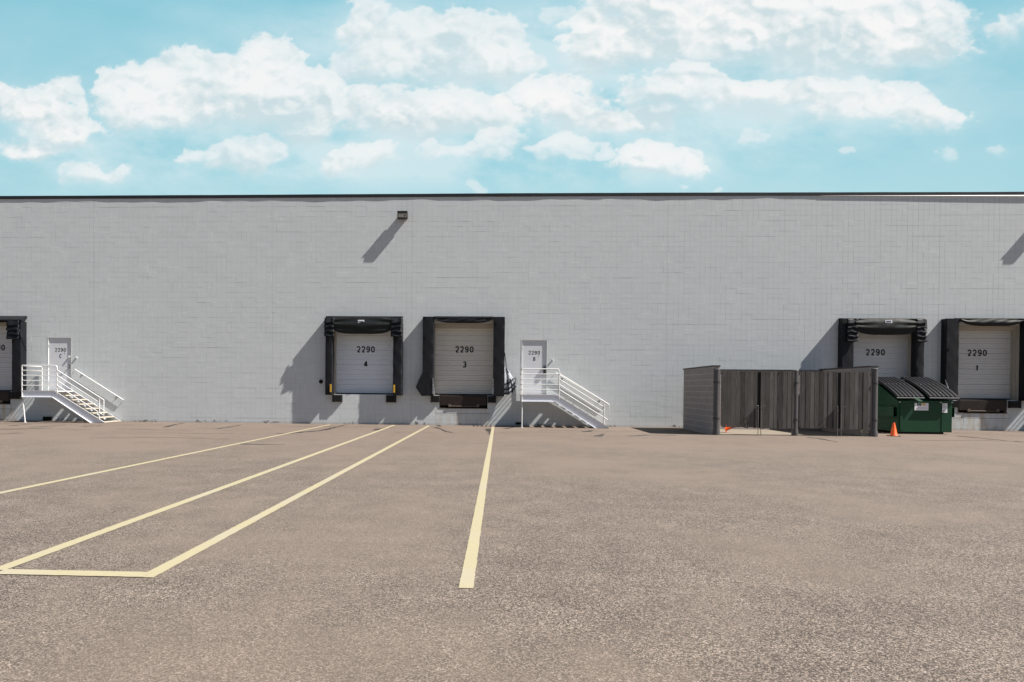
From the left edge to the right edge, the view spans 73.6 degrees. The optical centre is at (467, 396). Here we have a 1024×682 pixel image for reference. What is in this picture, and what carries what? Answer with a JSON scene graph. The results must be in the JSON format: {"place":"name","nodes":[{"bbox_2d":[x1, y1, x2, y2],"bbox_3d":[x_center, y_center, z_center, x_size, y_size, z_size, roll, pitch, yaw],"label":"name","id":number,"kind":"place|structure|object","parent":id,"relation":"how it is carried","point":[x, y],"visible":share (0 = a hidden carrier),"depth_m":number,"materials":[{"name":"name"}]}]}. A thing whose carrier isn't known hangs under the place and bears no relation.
{"place":"outdoors","nodes":[
{"label":"outdoors","id":0,"kind":"place"},
{"bbox_2d":[0,420,1023,681],"bbox_3d":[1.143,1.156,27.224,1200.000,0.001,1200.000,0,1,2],"label":"ground","id":1,"kind":"structure","parent":0,"point":[646,554],"depth_m":5.93,"materials":[{"name":"grey asphalt"}]},
{"bbox_2d":[21,365,120,422],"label":"steel stairs","id":2,"kind":"structure","parent":1,"relation":"on","point":[60,396],"depth_m":26.72,"materials":[{"name":"white metal"}]},
{"bbox_2d":[0,569,150,576],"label":"road marking","id":3,"kind":"object","parent":1,"relation":"on","point":[76,572],"visible":1,"depth_m":5.25,"materials":[{"name":"paint"}]},
{"bbox_2d":[0,425,326,493],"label":"road marking","id":4,"kind":"object","parent":1,"relation":"on","point":[137,464],"visible":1,"depth_m":12.27,"materials":[{"name":"paint"}]},
{"bbox_2d":[0,425,394,569],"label":"road marking","id":5,"kind":"object","parent":1,"relation":"on","point":[55,548],"visible":1,"depth_m":7.44,"materials":[{"name":"paint"}]},
{"bbox_2d":[144,426,428,576],"bbox_3d":[-1.979,1.250,15.946,0.127,0.001,21.600,0,1,2],"label":"road marking","id":6,"kind":"object","parent":1,"relation":"on","point":[162,568],"visible":1,"depth_m":7.17,"materials":[{"name":"paint"}]},
{"bbox_2d":[277,425,343,433],"bbox_3d":[-5.068,1.138,24.067,0.770,0.001,5.867,1,1,12],"label":"road crack","id":7,"kind":"object","parent":1,"relation":"on","point":[313,431],"visible":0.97,"depth_m":23.13,"materials":[{"name":"grey asphalt"}]},
{"bbox_2d":[459,427,493,587],"bbox_3d":[0.474,1.274,15.587,0.112,0.001,21.310,0,1,3],"label":"road marking","id":8,"kind":"object","parent":1,"relation":"on","point":[467,578],"visible":1,"depth_m":6.86,"materials":[{"name":"paint"}]},
{"bbox_2d":[0,192,1023,430],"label":"warehouse","id":9,"kind":"structure","parent":1,"relation":"on","point":[627,307],"depth_m":27.19,"materials":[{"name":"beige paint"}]},
{"bbox_2d":[0,391,10,404],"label":"dock leveller","id":10,"kind":"object","parent":9,"relation":"attached to","point":[4,397],"visible":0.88,"depth_m":28.03,"materials":[{"name":"metal"}]},
{"bbox_2d":[0,322,11,390],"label":"dock door","id":11,"kind":"structure","parent":9,"relation":"in","point":[5,344],"depth_m":28.43,"materials":[{"name":"paint"}]},
{"bbox_2d":[0,316,26,391],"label":"dock seal","id":12,"kind":"object","parent":9,"relation":"attached to","point":[16,328],"visible":0.98,"depth_m":27.70,"materials":[{"name":"black plastic"}]},
{"bbox_2d":[9,392,21,398],"bbox_3d":[-18.529,-0.042,27.976,0.510,0.300,0.136,0,1,2],"label":"dock bumper","id":13,"kind":"object","parent":9,"relation":"attached to","point":[14,395],"visible":0.9,"depth_m":27.91,"materials":[{"name":"rubber"}]},
{"bbox_2d":[43,417,51,420],"bbox_3d":[-17.235,0.903,27.975,0.370,0.168,0.048,0,1,2],"label":"wall drain","id":14,"kind":"object","parent":9,"relation":"attached to","point":[47,418],"depth_m":27.97,"materials":[{"name":"black metal"}]},
{"bbox_2d":[47,337,71,390],"bbox_3d":[-16.728,-1.344,27.999,1.020,2.202,0.154,0,1,2],"label":"entrance door","id":15,"kind":"structure","parent":9,"relation":"in","point":[59,349],"depth_m":27.99,"materials":[{"name":"paint"}]},
{"bbox_2d":[74,369,123,399],"bbox_3d":[-15.052,-0.491,27.845,2.050,1.268,0.093,0,1,2],"label":"handrail","id":16,"kind":"object","parent":9,"relation":"attached to","point":[98,384],"visible":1,"depth_m":27.81,"materials":[{"name":"metal"}]},
{"bbox_2d":[332,395,342,401],"bbox_3d":[-5.251,0.072,27.413,0.400,0.300,0.136,0,1,2],"label":"dock bumper","id":17,"kind":"object","parent":9,"relation":"attached to","point":[337,398],"visible":1,"depth_m":27.36,"materials":[{"name":"rubber"}]},
{"bbox_2d":[324,316,402,395],"bbox_3d":[-4.153,-1.642,27.204,3.134,3.171,0.430,0,1,2],"label":"dock seal","id":18,"kind":"object","parent":9,"relation":"attached to","point":[364,324],"visible":1,"depth_m":27.05,"materials":[{"name":"black plastic"}]},
{"bbox_2d":[334,331,392,394],"bbox_3d":[-4.196,-1.512,27.647,2.490,2.980,0.410,0,1,2],"label":"dock door","id":19,"kind":"structure","parent":9,"relation":"in","point":[363,363],"depth_m":27.80,"materials":[{"name":"paint"}]},
{"bbox_2d":[386,395,395,402],"bbox_3d":[-3.078,0.091,27.322,0.400,0.300,0.136,0,1,2],"label":"dock bumper","id":20,"kind":"object","parent":9,"relation":"attached to","point":[390,398],"visible":1,"depth_m":27.26,"materials":[{"name":"rubber"}]},
{"bbox_2d":[397,211,407,219],"bbox_3d":[-2.593,-7.195,27.130,0.410,0.292,0.323,0,1,2],"label":"wall light","id":21,"kind":"object","parent":9,"relation":"attached to","point":[402,215],"visible":1,"depth_m":26.99,"materials":[{"name":"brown metal"}]},
{"bbox_2d":[431,396,438,402],"bbox_3d":[-1.317,0.096,27.247,0.335,0.280,0.136,0,1,2],"label":"dock bumper","id":22,"kind":"object","parent":9,"relation":"attached to","point":[434,398],"visible":0.97,"depth_m":27.19,"materials":[{"name":"rubber"}]},
{"bbox_2d":[439,395,487,408],"bbox_3d":[-0.175,0.214,27.335,1.948,0.540,0.240,0,1,2],"label":"dock leveller","id":23,"kind":"object","parent":9,"relation":"attached to","point":[462,401],"visible":1,"depth_m":27.24,"materials":[{"name":"metal"}]},
{"bbox_2d":[434,324,493,396],"bbox_3d":[-0.165,-1.477,27.477,2.480,2.980,0.410,0,1,2],"label":"dock door","id":24,"kind":"structure","parent":9,"relation":"in","point":[463,353],"depth_m":27.62,"materials":[{"name":"paint"}]},
{"bbox_2d":[416,316,515,395],"bbox_3d":[-0.074,-1.608,27.072,3.964,3.191,0.348,0,1,2],"label":"dock seal","id":25,"kind":"object","parent":9,"relation":"attached to","point":[503,382],"visible":1,"depth_m":26.94,"materials":[{"name":"black plastic"}]},
{"bbox_2d":[488,396,495,402],"bbox_3d":[0.953,0.115,27.151,0.330,0.280,0.136,0,1,2],"label":"dock bumper","id":26,"kind":"object","parent":9,"relation":"attached to","point":[492,399],"visible":0.99,"depth_m":27.09,"materials":[{"name":"rubber"}]},
{"bbox_2d":[521,339,547,394],"bbox_3d":[2.632,-1.178,27.208,1.041,2.202,0.235,0,1,2],"label":"entrance door","id":27,"kind":"structure","parent":9,"relation":"in","point":[533,351],"depth_m":27.17,"materials":[{"name":"paint"}]},
{"bbox_2d":[853,332,910,380],"bbox_3d":[16.114,-1.373,26.873,2.540,2.910,0.238,0,1,2],"label":"dock door","id":28,"kind":"structure","parent":9,"relation":"in","point":[892,353],"depth_m":26.92,"materials":[{"name":"paint"}]},
{"bbox_2d":[838,318,927,376],"bbox_3d":[15.986,-1.464,26.343,3.155,3.161,0.446,0,1,2],"label":"dock seal","id":29,"kind":"object","parent":9,"relation":"attached to","point":[849,329],"visible":0.89,"depth_m":26.19,"materials":[{"name":"black plastic"}]},
{"bbox_2d":[951,400,958,407],"bbox_3d":[18.832,0.289,26.394,0.280,0.280,0.136,0,1,2],"label":"dock bumper","id":30,"kind":"object","parent":9,"relation":"attached to","point":[955,404],"visible":0.77,"depth_m":26.33,"materials":[{"name":"rubber"}]},
{"bbox_2d":[940,318,1023,400],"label":"dock seal","id":31,"kind":"object","parent":9,"relation":"attached to","point":[949,370],"visible":0.98,"depth_m":26.13,"materials":[{"name":"black plastic"}]},
{"bbox_2d":[958,399,1007,413],"bbox_3d":[19.916,0.387,26.484,1.880,0.540,0.240,0,1,2],"label":"dock leveller","id":32,"kind":"object","parent":9,"relation":"attached to","point":[984,406],"visible":0.94,"depth_m":26.39,"materials":[{"name":"metal"}]},
{"bbox_2d":[958,326,1015,399],"bbox_3d":[20.026,-1.304,26.622,2.540,2.980,0.410,0,1,2],"label":"dock door","id":33,"kind":"structure","parent":9,"relation":"in","point":[986,367],"depth_m":26.75,"materials":[{"name":"paint"}]},
{"bbox_2d":[1008,401,1021,407],"bbox_3d":[21.079,0.303,26.299,0.440,0.290,0.136,0,1,2],"label":"dock bumper","id":34,"kind":"object","parent":9,"relation":"attached to","point":[1014,404],"visible":1,"depth_m":26.24,"materials":[{"name":"rubber"}]},
{"bbox_2d":[520,368,609,427],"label":"steel stairs","id":35,"kind":"structure","parent":1,"relation":"on","point":[581,415],"depth_m":25.88,"materials":[{"name":"white metal"}]},
{"bbox_2d":[555,372,606,404],"bbox_3d":[4.475,-0.323,27.018,2.050,1.268,0.093,0,1,2],"label":"handrail","id":36,"kind":"object","parent":35,"relation":"attached to","point":[580,387],"visible":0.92,"depth_m":26.98,"materials":[{"name":"white metal"}]},
{"bbox_2d":[886,423,897,435],"bbox_3d":[14.132,1.087,22.648,0.310,0.450,0.310,0,1,2],"label":"traffic cone","id":37,"kind":"object","parent":1,"relation":"on","point":[893,431],"visible":1,"depth_m":22.59,"materials":[{"name":"plastic"}]},
{"bbox_2d":[877,377,959,433],"bbox_3d":[16.000,0.288,24.591,2.145,2.036,1.786,0,1,2],"label":"dumpster","id":38,"kind":"object","parent":1,"relation":"on","point":[915,405],"visible":0.98,"depth_m":23.89,"materials":[{"name":"metal"}]},
{"bbox_2d":[0,0,1023,195],"bbox_3d":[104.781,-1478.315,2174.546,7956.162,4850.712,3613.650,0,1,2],"label":"sky","id":39,"kind":"structure","parent":0,"point":[190,97],"depth_m":3441.14,"materials":[{"name":"blue"}]},
{"bbox_2d":[720,429,869,436],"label":"pavement","id":40,"kind":"structure","parent":0,"point":[747,432],"depth_m":23.70,"materials":[{"name":"concrete"}]},
{"bbox_2d":[683,365,878,436],"bbox_3d":[10.807,0.109,24.102,5.356,2.320,3.855,0,1,2],"label":"trash enclosure","id":41,"kind":"object","parent":40,"relation":"on","point":[716,399],"visible":0.99,"depth_m":22.39,"materials":[{"name":"wood"}]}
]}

